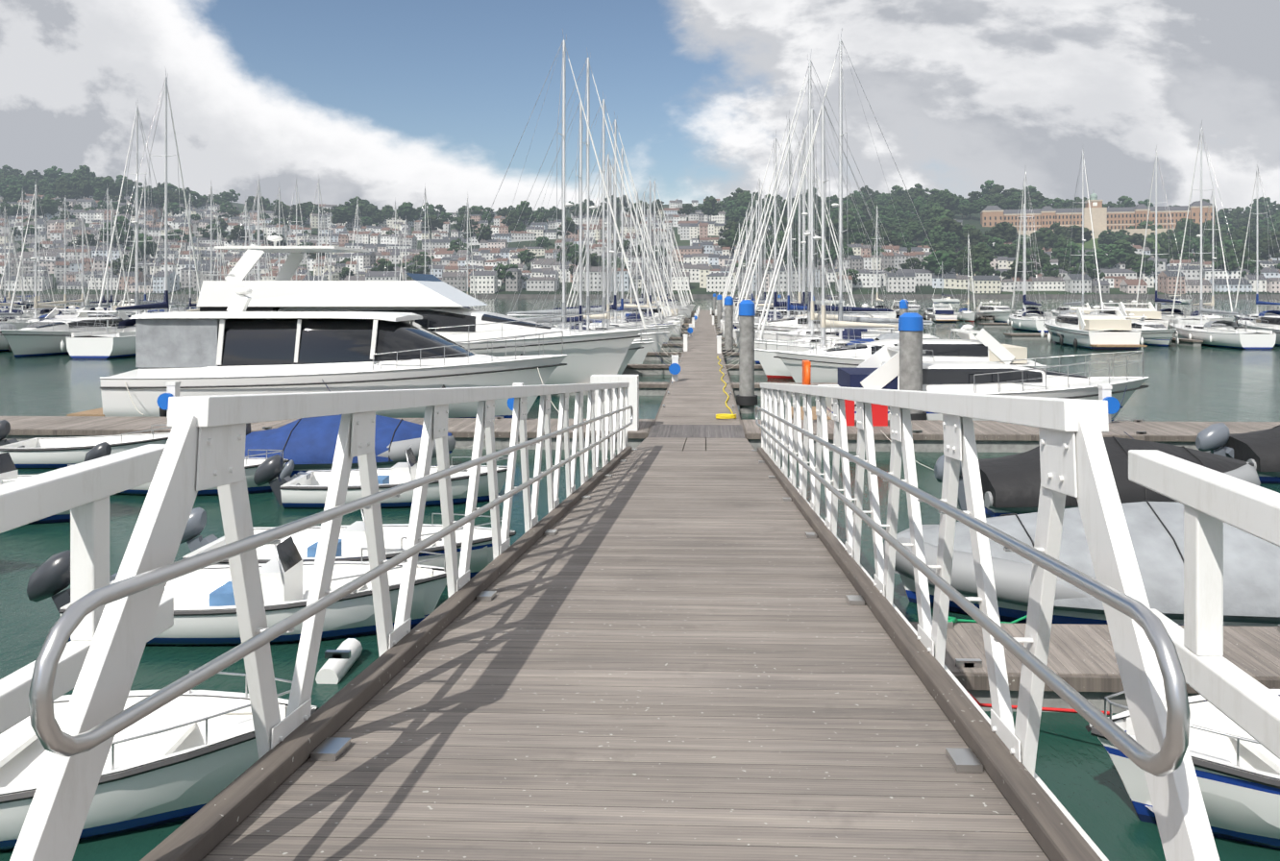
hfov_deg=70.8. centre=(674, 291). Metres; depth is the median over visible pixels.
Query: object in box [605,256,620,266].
tree
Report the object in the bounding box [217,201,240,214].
tree
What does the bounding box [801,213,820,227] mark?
tree
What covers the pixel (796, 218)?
tree
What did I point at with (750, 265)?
tree
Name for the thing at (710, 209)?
tree
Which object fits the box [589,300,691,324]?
motorboat
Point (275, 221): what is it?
tree
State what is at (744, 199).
tree
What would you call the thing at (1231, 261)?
tree
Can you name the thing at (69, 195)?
tree
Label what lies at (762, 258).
sailboat
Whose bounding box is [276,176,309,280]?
sailboat
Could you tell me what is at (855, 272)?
tree
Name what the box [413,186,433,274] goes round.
sailboat
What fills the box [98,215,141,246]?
tree
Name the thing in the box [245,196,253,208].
tree
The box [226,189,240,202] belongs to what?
tree
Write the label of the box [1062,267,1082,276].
tree
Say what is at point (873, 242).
tree
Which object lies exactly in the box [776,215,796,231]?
tree
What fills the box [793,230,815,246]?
tree
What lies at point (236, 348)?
motor yacht
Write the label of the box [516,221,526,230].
tree
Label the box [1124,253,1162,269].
tree
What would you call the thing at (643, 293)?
sailboat
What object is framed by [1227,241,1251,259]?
tree
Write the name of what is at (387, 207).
tree
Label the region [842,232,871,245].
tree
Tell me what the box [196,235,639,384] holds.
motor yacht
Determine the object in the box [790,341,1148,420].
motorboat
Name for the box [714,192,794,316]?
sailboat
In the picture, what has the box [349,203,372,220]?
tree
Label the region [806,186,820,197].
tree
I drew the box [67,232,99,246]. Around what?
tree
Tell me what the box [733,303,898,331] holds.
motorboat
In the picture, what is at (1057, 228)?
tree
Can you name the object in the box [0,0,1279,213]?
sky
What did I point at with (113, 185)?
tree
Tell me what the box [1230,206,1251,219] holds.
tree
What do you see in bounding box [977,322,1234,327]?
side pontoon float
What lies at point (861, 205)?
tree
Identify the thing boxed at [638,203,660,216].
tree
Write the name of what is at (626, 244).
tree
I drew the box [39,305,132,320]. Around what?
motorboat
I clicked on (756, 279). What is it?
sailboat
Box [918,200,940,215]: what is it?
tree
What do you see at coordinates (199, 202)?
tree
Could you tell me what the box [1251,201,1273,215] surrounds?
tree
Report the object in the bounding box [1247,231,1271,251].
tree
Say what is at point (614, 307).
sailboat
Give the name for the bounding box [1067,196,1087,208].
tree
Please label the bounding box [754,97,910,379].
sailboat
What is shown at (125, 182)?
tree
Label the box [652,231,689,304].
sailboat
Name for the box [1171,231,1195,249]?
tree
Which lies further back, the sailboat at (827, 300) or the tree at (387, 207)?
the tree at (387, 207)
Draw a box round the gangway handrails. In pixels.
[28,405,1190,776]
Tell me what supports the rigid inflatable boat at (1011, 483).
on the water
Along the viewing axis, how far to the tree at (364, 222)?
912.29 m
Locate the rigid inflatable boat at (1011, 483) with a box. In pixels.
[934,436,1260,517]
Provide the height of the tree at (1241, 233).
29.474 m
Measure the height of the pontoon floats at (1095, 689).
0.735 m
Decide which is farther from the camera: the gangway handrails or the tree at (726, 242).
the tree at (726, 242)
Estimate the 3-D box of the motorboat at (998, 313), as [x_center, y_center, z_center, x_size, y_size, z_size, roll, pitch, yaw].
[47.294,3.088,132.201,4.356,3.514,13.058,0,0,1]
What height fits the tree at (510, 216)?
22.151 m
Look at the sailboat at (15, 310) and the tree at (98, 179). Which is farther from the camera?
the tree at (98, 179)
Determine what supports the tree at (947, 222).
on the hillside terrain
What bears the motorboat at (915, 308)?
on the water
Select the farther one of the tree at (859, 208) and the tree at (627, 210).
the tree at (627, 210)
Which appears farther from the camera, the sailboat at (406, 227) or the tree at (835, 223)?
the tree at (835, 223)
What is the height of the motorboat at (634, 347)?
3.602 m
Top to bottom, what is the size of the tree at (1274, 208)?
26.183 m
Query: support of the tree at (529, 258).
on the hillside terrain
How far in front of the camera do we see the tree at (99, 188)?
936.85 m
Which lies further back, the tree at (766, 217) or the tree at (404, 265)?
the tree at (766, 217)
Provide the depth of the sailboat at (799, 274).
83.03 m
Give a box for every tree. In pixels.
[0,164,11,172]
[0,174,22,182]
[0,176,19,189]
[0,185,8,193]
[0,185,26,202]
[0,200,11,216]
[4,168,22,176]
[7,204,26,216]
[10,226,21,236]
[16,177,37,194]
[19,244,37,251]
[21,224,34,237]
[24,169,44,181]
[26,183,43,194]
[30,196,58,219]
[31,179,49,192]
[36,243,48,250]
[38,182,56,195]
[43,166,64,181]
[43,176,54,183]
[44,189,57,196]
[53,176,67,189]
[53,188,81,199]
[54,197,73,209]
[56,172,72,182]
[56,180,72,197]
[59,209,73,219]
[64,175,80,190]
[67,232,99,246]
[70,164,96,180]
[72,177,94,198]
[92,177,123,196]
[92,189,109,200]
[93,182,117,196]
[94,175,114,182]
[95,199,106,209]
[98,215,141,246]
[98,231,122,245]
[108,195,125,202]
[108,201,122,209]
[108,259,144,274]
[115,174,126,183]
[116,254,135,261]
[118,204,135,215]
[120,178,129,189]
[120,179,142,196]
[124,233,158,259]
[127,197,141,208]
[134,187,156,205]
[154,182,168,192]
[154,182,182,198]
[155,190,181,207]
[160,228,194,242]
[162,201,186,216]
[172,190,184,203]
[179,191,207,207]
[181,187,192,196]
[184,213,200,220]
[196,223,228,239]
[208,197,222,205]
[212,218,228,230]
[217,191,231,201]
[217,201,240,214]
[218,208,239,218]
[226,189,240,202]
[226,224,251,242]
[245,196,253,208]
[247,202,262,211]
[250,195,264,203]
[252,229,266,240]
[256,212,270,219]
[259,196,270,210]
[263,217,290,231]
[263,232,287,246]
[265,203,272,210]
[269,199,283,208]
[270,201,290,216]
[274,204,291,219]
[285,215,298,224]
[287,202,314,218]
[290,217,307,224]
[299,241,313,246]
[302,201,321,210]
[302,205,321,218]
[306,252,330,259]
[320,207,332,214]
[328,206,353,225]
[338,267,353,277]
[340,257,350,263]
[343,205,357,225]
[344,196,369,211]
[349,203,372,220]
[358,216,378,226]
[367,204,384,218]
[369,212,384,226]
[369,257,394,270]
[380,204,394,214]
[381,208,398,220]
[382,229,396,235]
[396,201,418,223]
[397,262,410,271]
[408,262,430,273]
[412,251,434,264]
[417,202,437,218]
[417,256,430,266]
[421,215,444,230]
[434,204,445,214]
[438,211,455,222]
[446,238,470,252]
[452,213,477,231]
[458,205,472,216]
[461,227,477,239]
[469,205,483,215]
[475,223,492,243]
[481,210,492,223]
[482,207,494,218]
[493,263,527,281]
[495,207,509,216]
[500,214,521,223]
[504,211,521,225]
[508,222,519,233]
[514,200,535,229]
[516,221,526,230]
[516,249,536,265]
[527,210,547,225]
[534,236,555,247]
[535,206,547,218]
[544,205,561,221]
[552,208,566,219]
[555,216,578,238]
[556,242,573,253]
[556,252,569,261]
[565,200,574,211]
[567,243,585,262]
[568,251,598,273]
[569,203,584,210]
[570,204,592,217]
[575,206,592,216]
[582,198,594,206]
[591,252,601,259]
[594,202,613,217]
[604,195,620,205]
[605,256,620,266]
[612,259,627,270]
[615,205,621,218]
[616,239,630,252]
[622,195,630,207]
[622,207,636,217]
[631,245,640,256]
[633,200,649,216]
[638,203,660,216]
[651,198,664,207]
[651,246,665,264]
[677,203,696,215]
[698,196,723,221]
[704,196,715,207]
[716,224,744,246]
[718,221,738,238]
[720,237,736,252]
[721,196,728,208]
[724,199,735,214]
[726,229,758,249]
[727,192,754,205]
[727,208,741,221]
[728,187,743,200]
[733,191,758,213]
[737,205,750,219]
[740,260,766,270]
[742,217,758,236]
[757,202,782,218]
[757,209,772,224]
[757,235,786,259]
[760,194,777,207]
[767,195,787,213]
[767,217,780,226]
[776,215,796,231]
[782,251,806,266]
[786,243,807,253]
[791,202,815,214]
[791,208,798,224]
[792,223,807,234]
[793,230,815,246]
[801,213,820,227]
[805,248,827,269]
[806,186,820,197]
[806,246,836,263]
[812,195,821,206]
[814,222,835,241]
[814,242,831,249]
[816,205,821,216]
[816,214,832,226]
[824,202,849,215]
[824,219,848,239]
[826,195,837,202]
[830,207,837,220]
[830,242,851,259]
[834,207,857,221]
[836,214,861,236]
[842,198,853,209]
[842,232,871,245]
[843,269,861,284]
[844,193,860,204]
[844,207,865,224]
[846,246,854,255]
[848,203,868,212]
[850,205,865,216]
[853,190,865,198]
[858,185,873,196]
[858,198,877,208]
[858,218,886,242]
[863,207,872,219]
[869,235,884,252]
[870,204,887,216]
[871,190,882,198]
[871,229,903,246]
[871,246,886,255]
[873,196,888,206]
[875,214,888,227]
[880,192,891,203]
[884,216,908,230]
[884,267,897,274]
[885,198,904,209]
[885,202,903,218]
[886,224,898,232]
[887,195,903,204]
[887,230,899,246]
[888,184,906,197]
[894,221,927,244]
[895,193,909,199]
[898,257,923,269]
[902,242,915,252]
[906,183,929,196]
[908,187,927,202]
[910,196,926,213]
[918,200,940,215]
[918,217,941,235]
[919,207,937,220]
[920,238,944,249]
[920,249,953,274]
[922,188,942,200]
[923,192,940,207]
[923,205,955,222]
[924,220,946,235]
[927,224,950,246]
[929,243,942,251]
[931,216,962,234]
[933,189,959,209]
[933,240,954,251]
[935,231,962,248]
[941,249,957,269]
[951,253,976,274]
[954,204,969,220]
[954,247,979,274]
[955,195,966,205]
[956,199,970,217]
[956,223,978,241]
[956,224,983,244]
[960,227,988,247]
[965,203,976,219]
[967,191,982,203]
[968,197,993,213]
[968,256,1000,275]
[969,243,994,266]
[980,179,997,197]
[982,193,1007,207]
[984,221,1018,242]
[986,237,1006,255]
[987,184,1013,199]
[988,222,1018,238]
[989,243,1022,258]
[1000,195,1021,209]
[1001,257,1036,279]
[1002,187,1027,196]
[1003,263,1030,279]
[1008,192,1028,207]
[1012,234,1032,245]
[1016,241,1023,249]
[1018,245,1051,270]
[1019,185,1039,198]
[1019,198,1046,209]
[1026,237,1045,255]
[1030,226,1056,248]
[1031,192,1050,207]
[1040,198,1059,208]
[1041,264,1063,276]
[1045,222,1070,235]
[1048,232,1057,247]
[1050,237,1074,257]
[1051,233,1066,247]
[1052,196,1067,208]
[1052,249,1080,267]
[1056,242,1085,265]
[1057,261,1071,270]
[1059,224,1094,243]
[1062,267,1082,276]
[1065,198,1072,208]
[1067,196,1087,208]
[1068,203,1082,208]
[1068,261,1105,279]
[1083,248,1118,269]
[1093,244,1107,250]
[1097,228,1119,245]
[1104,244,1129,264]
[1105,200,1117,207]
[1106,231,1129,244]
[1107,239,1136,254]
[1112,196,1135,207]
[1114,229,1130,236]
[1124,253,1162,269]
[1125,232,1148,246]
[1127,221,1164,234]
[1131,261,1155,278]
[1137,198,1153,206]
[1146,233,1161,246]
[1146,241,1157,253]
[1152,240,1184,264]
[1157,228,1179,247]
[1168,238,1190,253]
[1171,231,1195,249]
[1172,218,1197,235]
[1175,218,1200,236]
[1177,251,1197,263]
[1189,236,1209,252]
[1193,245,1215,262]
[1194,244,1218,255]
[1199,220,1226,235]
[1202,224,1227,246]
[1210,248,1239,271]
[1213,238,1242,255]
[1214,210,1226,216]
[1214,214,1221,224]
[1215,236,1238,247]
[1218,215,1232,226]
[1219,207,1238,215]
[1221,223,1234,237]
[1225,212,1237,223]
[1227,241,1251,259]
[1227,245,1263,270]
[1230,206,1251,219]
[1230,225,1255,247]
[1231,217,1254,229]
[1236,259,1260,276]
[1238,216,1255,230]
[1244,208,1260,215]
[1245,196,1276,209]
[1247,214,1266,222]
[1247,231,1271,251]
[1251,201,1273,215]
[1253,217,1278,234]
[1255,251,1270,260]
[1258,227,1271,234]
[1258,231,1279,260]
[1262,203,1279,217]
[1268,210,1279,226]
[1270,219,1279,228]
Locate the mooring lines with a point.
(953, 619)
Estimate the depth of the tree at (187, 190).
1020.68 m
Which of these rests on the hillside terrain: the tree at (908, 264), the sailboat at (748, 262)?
the tree at (908, 264)
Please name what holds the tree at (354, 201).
on the hillside terrain
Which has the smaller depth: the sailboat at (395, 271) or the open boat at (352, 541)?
the open boat at (352, 541)
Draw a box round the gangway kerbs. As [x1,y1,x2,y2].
[139,446,1102,860]
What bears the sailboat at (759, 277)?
on the water
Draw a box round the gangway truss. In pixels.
[9,382,1219,860]
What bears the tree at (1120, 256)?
on the hillside terrain
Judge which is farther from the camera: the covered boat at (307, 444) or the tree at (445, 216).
the tree at (445, 216)
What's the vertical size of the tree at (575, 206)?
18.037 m
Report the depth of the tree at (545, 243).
774.49 m
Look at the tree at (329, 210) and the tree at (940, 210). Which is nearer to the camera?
the tree at (940, 210)
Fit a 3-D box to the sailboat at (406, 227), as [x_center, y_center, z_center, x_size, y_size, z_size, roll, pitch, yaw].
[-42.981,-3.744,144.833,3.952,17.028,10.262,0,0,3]
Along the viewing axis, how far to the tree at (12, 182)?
955.02 m
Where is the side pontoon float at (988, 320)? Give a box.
[923,317,993,321]
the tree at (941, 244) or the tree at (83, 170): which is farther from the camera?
the tree at (83, 170)
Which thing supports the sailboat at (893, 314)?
on the water
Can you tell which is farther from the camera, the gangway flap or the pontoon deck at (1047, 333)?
the pontoon deck at (1047, 333)
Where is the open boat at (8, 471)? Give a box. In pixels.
[0,448,73,523]
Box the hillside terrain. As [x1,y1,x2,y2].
[0,198,1279,294]
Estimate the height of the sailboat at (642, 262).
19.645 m
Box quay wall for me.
[0,294,1279,298]
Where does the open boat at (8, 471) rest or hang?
on the water
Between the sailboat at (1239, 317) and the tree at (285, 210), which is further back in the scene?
the tree at (285, 210)
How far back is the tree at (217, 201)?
990.21 m
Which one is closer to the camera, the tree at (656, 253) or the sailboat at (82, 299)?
the sailboat at (82, 299)
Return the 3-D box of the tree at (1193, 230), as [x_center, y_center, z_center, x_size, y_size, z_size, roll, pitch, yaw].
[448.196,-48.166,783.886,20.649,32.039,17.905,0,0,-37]
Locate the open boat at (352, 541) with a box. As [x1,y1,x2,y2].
[180,506,516,579]
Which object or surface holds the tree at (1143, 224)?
on the hillside terrain
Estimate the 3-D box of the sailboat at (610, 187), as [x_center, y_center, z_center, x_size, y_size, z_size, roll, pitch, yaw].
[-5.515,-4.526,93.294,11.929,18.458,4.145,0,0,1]
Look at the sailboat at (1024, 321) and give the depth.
101.69 m
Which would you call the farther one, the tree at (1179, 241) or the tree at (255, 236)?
the tree at (255, 236)
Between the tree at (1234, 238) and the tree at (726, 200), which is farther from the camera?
the tree at (726, 200)
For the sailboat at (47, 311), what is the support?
on the water
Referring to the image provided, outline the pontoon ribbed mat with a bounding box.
[647,424,745,438]
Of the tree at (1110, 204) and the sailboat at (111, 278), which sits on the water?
the sailboat at (111, 278)
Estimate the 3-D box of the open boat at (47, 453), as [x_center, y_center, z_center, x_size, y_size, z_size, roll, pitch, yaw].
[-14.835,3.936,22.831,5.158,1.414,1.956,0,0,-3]
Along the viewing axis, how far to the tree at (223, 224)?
856.70 m
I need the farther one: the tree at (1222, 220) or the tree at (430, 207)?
the tree at (430, 207)
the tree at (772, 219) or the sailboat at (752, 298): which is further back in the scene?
the tree at (772, 219)
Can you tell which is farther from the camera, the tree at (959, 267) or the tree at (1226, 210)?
the tree at (1226, 210)
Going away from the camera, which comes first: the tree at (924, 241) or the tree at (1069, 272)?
the tree at (1069, 272)
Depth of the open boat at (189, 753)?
7.40 m
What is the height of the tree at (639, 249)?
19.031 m
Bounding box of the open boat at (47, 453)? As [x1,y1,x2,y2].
[0,419,172,468]
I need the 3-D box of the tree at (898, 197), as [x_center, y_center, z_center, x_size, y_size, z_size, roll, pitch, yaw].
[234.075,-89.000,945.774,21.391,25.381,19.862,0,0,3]
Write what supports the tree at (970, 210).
on the hillside terrain
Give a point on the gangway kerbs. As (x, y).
(207, 829)
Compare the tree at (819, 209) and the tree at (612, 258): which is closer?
the tree at (612, 258)
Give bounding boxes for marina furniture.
[156,293,1279,772]
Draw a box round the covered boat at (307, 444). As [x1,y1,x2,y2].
[245,414,455,477]
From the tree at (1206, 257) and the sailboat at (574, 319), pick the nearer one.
the sailboat at (574, 319)
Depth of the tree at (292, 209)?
932.81 m
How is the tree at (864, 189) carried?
on the hillside terrain
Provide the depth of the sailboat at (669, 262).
184.63 m
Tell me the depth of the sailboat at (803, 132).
92.58 m
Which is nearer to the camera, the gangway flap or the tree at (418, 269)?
the gangway flap
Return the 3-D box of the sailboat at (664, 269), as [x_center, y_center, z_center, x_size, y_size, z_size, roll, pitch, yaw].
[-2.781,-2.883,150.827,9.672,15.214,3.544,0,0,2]
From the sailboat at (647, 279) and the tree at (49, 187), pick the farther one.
the tree at (49, 187)
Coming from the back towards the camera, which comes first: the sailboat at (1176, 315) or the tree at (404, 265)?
the tree at (404, 265)
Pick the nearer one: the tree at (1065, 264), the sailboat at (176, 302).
the sailboat at (176, 302)
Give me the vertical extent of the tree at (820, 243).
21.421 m
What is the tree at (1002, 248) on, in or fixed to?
on the hillside terrain
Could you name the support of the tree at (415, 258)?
on the hillside terrain
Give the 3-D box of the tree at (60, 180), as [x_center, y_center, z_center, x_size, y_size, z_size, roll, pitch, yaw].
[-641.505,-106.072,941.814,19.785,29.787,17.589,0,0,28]
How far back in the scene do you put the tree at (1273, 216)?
855.68 m
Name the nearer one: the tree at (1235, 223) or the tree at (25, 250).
the tree at (25, 250)
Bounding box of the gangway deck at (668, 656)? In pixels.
[200,450,1049,860]
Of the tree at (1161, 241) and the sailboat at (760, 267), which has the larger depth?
the tree at (1161, 241)
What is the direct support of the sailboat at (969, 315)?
on the water
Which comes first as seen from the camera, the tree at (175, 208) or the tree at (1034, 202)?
the tree at (1034, 202)
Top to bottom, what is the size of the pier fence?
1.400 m
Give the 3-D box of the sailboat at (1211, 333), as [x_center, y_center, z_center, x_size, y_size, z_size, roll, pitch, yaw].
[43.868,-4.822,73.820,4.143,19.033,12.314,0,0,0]
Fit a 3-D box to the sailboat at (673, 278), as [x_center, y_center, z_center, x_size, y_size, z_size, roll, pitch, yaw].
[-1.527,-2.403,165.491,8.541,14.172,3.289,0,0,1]
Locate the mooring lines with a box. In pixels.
[124,315,1133,714]
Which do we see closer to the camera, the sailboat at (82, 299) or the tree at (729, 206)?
the sailboat at (82, 299)
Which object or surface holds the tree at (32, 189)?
on the hillside terrain
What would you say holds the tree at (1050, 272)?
on the hillside terrain
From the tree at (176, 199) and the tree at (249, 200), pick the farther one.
the tree at (249, 200)
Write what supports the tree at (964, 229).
on the hillside terrain
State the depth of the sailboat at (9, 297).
148.08 m
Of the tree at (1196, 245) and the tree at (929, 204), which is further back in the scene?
the tree at (929, 204)
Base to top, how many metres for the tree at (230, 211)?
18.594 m
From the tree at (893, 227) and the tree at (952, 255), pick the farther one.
the tree at (893, 227)
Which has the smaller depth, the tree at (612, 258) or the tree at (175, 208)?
the tree at (612, 258)
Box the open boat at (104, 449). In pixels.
[84,442,289,495]
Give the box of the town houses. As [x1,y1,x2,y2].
[0,185,1279,294]
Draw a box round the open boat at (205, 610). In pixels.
[26,536,446,644]
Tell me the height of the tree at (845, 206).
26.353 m
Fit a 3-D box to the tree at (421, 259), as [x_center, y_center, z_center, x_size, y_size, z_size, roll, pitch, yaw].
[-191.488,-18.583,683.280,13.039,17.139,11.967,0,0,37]
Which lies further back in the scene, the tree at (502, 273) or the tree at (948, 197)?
the tree at (948, 197)
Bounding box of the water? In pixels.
[0,297,1279,860]
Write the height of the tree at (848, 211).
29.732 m
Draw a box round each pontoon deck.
[0,310,1279,677]
[654,310,739,450]
[1009,333,1196,340]
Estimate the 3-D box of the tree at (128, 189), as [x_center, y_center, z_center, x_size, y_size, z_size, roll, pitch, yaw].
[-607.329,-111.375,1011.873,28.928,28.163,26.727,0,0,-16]
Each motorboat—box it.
[576,324,643,374]
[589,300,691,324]
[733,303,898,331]
[754,307,807,318]
[890,298,927,319]
[923,302,959,321]
[975,300,1016,322]
[1089,300,1169,327]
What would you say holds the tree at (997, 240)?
on the hillside terrain
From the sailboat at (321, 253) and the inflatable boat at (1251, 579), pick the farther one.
the sailboat at (321, 253)
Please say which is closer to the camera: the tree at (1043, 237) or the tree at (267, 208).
the tree at (1043, 237)
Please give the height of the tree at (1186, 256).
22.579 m
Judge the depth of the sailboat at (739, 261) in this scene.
169.46 m
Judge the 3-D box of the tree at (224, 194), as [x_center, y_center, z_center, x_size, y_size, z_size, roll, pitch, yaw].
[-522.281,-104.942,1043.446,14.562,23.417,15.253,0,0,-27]
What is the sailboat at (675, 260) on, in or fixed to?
on the water
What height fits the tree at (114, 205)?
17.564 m
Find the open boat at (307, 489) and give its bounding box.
[253,445,508,508]
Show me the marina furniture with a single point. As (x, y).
(341, 660)
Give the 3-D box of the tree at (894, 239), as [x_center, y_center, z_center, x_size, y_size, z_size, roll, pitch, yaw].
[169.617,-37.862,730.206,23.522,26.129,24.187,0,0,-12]
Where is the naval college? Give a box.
[980,193,1252,252]
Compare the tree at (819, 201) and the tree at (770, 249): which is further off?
the tree at (819, 201)
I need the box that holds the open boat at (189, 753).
[0,669,318,849]
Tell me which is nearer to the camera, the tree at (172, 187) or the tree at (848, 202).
the tree at (848, 202)
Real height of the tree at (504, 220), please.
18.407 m
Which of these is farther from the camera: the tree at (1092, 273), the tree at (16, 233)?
the tree at (16, 233)
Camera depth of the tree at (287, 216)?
921.25 m
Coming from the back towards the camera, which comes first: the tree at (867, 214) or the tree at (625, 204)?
the tree at (625, 204)
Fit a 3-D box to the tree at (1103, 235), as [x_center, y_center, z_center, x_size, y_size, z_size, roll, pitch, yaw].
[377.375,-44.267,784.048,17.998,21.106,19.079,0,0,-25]
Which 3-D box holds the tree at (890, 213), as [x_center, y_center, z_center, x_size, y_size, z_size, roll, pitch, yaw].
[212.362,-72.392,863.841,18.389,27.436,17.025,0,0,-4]
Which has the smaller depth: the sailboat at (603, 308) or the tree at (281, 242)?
the sailboat at (603, 308)
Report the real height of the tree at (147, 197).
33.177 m
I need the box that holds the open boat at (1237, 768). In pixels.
[1084,689,1279,849]
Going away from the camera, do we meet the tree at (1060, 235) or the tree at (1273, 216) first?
the tree at (1060, 235)
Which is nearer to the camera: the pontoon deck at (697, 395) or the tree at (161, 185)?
the pontoon deck at (697, 395)
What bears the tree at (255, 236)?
on the hillside terrain
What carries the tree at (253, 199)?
on the hillside terrain
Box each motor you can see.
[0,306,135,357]
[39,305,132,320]
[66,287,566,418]
[112,298,169,310]
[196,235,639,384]
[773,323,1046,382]
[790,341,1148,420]
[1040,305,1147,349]
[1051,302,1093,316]
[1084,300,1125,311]
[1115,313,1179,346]
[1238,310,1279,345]
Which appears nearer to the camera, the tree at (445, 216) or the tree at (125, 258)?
the tree at (125, 258)
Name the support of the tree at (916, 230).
on the hillside terrain
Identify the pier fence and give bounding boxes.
[0,443,1279,759]
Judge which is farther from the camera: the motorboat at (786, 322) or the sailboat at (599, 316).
the motorboat at (786, 322)
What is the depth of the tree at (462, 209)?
926.21 m
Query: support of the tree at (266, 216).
on the hillside terrain
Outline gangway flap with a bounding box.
[635,437,754,451]
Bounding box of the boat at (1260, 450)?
[1195,422,1279,483]
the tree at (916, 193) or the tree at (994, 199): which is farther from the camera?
the tree at (916, 193)
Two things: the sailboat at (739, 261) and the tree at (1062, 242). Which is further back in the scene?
the tree at (1062, 242)
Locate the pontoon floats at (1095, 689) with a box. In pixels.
[2,312,1279,713]
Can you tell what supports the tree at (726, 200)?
on the hillside terrain
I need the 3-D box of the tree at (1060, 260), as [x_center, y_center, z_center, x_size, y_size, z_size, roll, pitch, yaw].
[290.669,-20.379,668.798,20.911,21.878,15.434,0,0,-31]
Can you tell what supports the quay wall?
on the hillside terrain
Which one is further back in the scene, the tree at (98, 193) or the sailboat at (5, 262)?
the tree at (98, 193)
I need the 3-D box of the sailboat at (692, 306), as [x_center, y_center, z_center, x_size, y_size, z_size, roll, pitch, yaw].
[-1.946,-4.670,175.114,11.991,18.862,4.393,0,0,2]
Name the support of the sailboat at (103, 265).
on the water
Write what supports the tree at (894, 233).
on the hillside terrain
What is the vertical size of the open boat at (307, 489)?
1.421 m
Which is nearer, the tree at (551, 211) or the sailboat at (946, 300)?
the sailboat at (946, 300)
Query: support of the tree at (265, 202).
on the hillside terrain
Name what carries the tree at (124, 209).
on the hillside terrain
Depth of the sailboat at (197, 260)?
146.82 m
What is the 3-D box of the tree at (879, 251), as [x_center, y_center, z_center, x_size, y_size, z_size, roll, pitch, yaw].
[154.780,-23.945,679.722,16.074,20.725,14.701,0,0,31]
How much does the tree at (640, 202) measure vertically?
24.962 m
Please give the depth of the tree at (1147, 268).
624.00 m
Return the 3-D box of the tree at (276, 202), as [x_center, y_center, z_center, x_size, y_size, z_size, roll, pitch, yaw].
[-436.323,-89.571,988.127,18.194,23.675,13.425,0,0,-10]
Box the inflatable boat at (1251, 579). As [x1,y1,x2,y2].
[883,499,1279,626]
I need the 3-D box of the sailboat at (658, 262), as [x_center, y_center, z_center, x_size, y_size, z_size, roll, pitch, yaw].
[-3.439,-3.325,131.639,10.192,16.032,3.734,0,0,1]
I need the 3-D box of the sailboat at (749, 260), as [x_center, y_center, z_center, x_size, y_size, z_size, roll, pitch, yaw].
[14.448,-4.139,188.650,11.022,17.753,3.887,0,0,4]
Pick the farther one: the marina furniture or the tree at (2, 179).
the tree at (2, 179)
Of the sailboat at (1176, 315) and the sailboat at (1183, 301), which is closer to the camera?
the sailboat at (1176, 315)
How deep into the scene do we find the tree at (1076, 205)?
944.31 m
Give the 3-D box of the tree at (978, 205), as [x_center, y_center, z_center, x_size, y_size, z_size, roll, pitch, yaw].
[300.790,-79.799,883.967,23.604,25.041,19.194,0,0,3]
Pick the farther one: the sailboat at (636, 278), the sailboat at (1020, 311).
the sailboat at (1020, 311)
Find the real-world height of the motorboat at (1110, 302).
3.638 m
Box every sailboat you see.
[0,188,59,314]
[0,199,40,351]
[0,204,43,317]
[0,206,25,312]
[0,218,25,310]
[0,221,34,322]
[5,181,73,329]
[5,245,50,306]
[15,194,86,319]
[17,223,54,310]
[54,212,98,312]
[58,216,98,311]
[65,72,200,359]
[68,183,131,317]
[73,194,130,314]
[86,212,126,310]
[95,98,187,319]
[112,189,168,315]
[122,172,185,317]
[146,195,193,312]
[168,194,210,312]
[179,181,225,311]
[181,237,203,310]
[196,212,226,308]
[212,227,230,280]
[231,196,256,280]
[241,177,272,280]
[243,188,270,280]
[243,213,261,280]
[261,182,292,280]
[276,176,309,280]
[285,222,300,280]
[299,174,330,280]
[313,217,332,280]
[321,207,343,280]
[348,198,369,280]
[382,199,403,280]
[399,220,413,280]
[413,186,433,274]
[455,196,479,310]
[456,30,653,364]
[480,48,669,351]
[489,94,652,342]
[512,93,671,333]
[529,112,677,343]
[538,146,660,332]
[553,147,672,325]
[566,153,681,337]
[569,162,678,323]
[573,164,682,326]
[590,188,674,321]
[596,177,689,319]
[596,191,680,314]
[599,200,682,319]
[605,190,686,315]
[612,204,678,320]
[617,200,690,317]
[618,178,692,317]
[624,219,683,308]
[626,214,686,307]
[626,245,689,308]
[638,221,691,309]
[639,210,693,305]
[639,219,689,307]
[639,233,685,306]
[652,222,695,311]
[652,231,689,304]
[656,243,688,306]
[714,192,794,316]
[715,217,779,309]
[715,221,768,308]
[719,122,856,331]
[720,129,853,331]
[721,145,844,337]
[722,131,845,324]
[722,144,835,317]
[722,174,807,314]
[722,190,801,314]
[722,193,796,309]
[722,208,786,307]
[722,211,780,296]
[722,213,778,299]
[725,232,770,295]
[728,218,784,302]
[730,197,792,318]
[730,231,766,296]
[732,191,808,300]
[733,49,938,348]
[733,111,865,329]
[734,74,926,332]
[738,242,750,297]
[754,27,965,351]
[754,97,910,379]
[754,98,902,363]
[807,252,845,304]
[867,203,896,318]
[954,234,978,321]
[1007,171,1061,332]
[1010,198,1052,314]
[1044,144,1103,318]
[1135,145,1209,329]
[1169,120,1276,349]
[1181,189,1234,325]
[1233,165,1279,328]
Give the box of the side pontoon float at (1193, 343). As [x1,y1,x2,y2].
[1003,333,1203,346]
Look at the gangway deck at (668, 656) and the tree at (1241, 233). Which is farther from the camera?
the tree at (1241, 233)

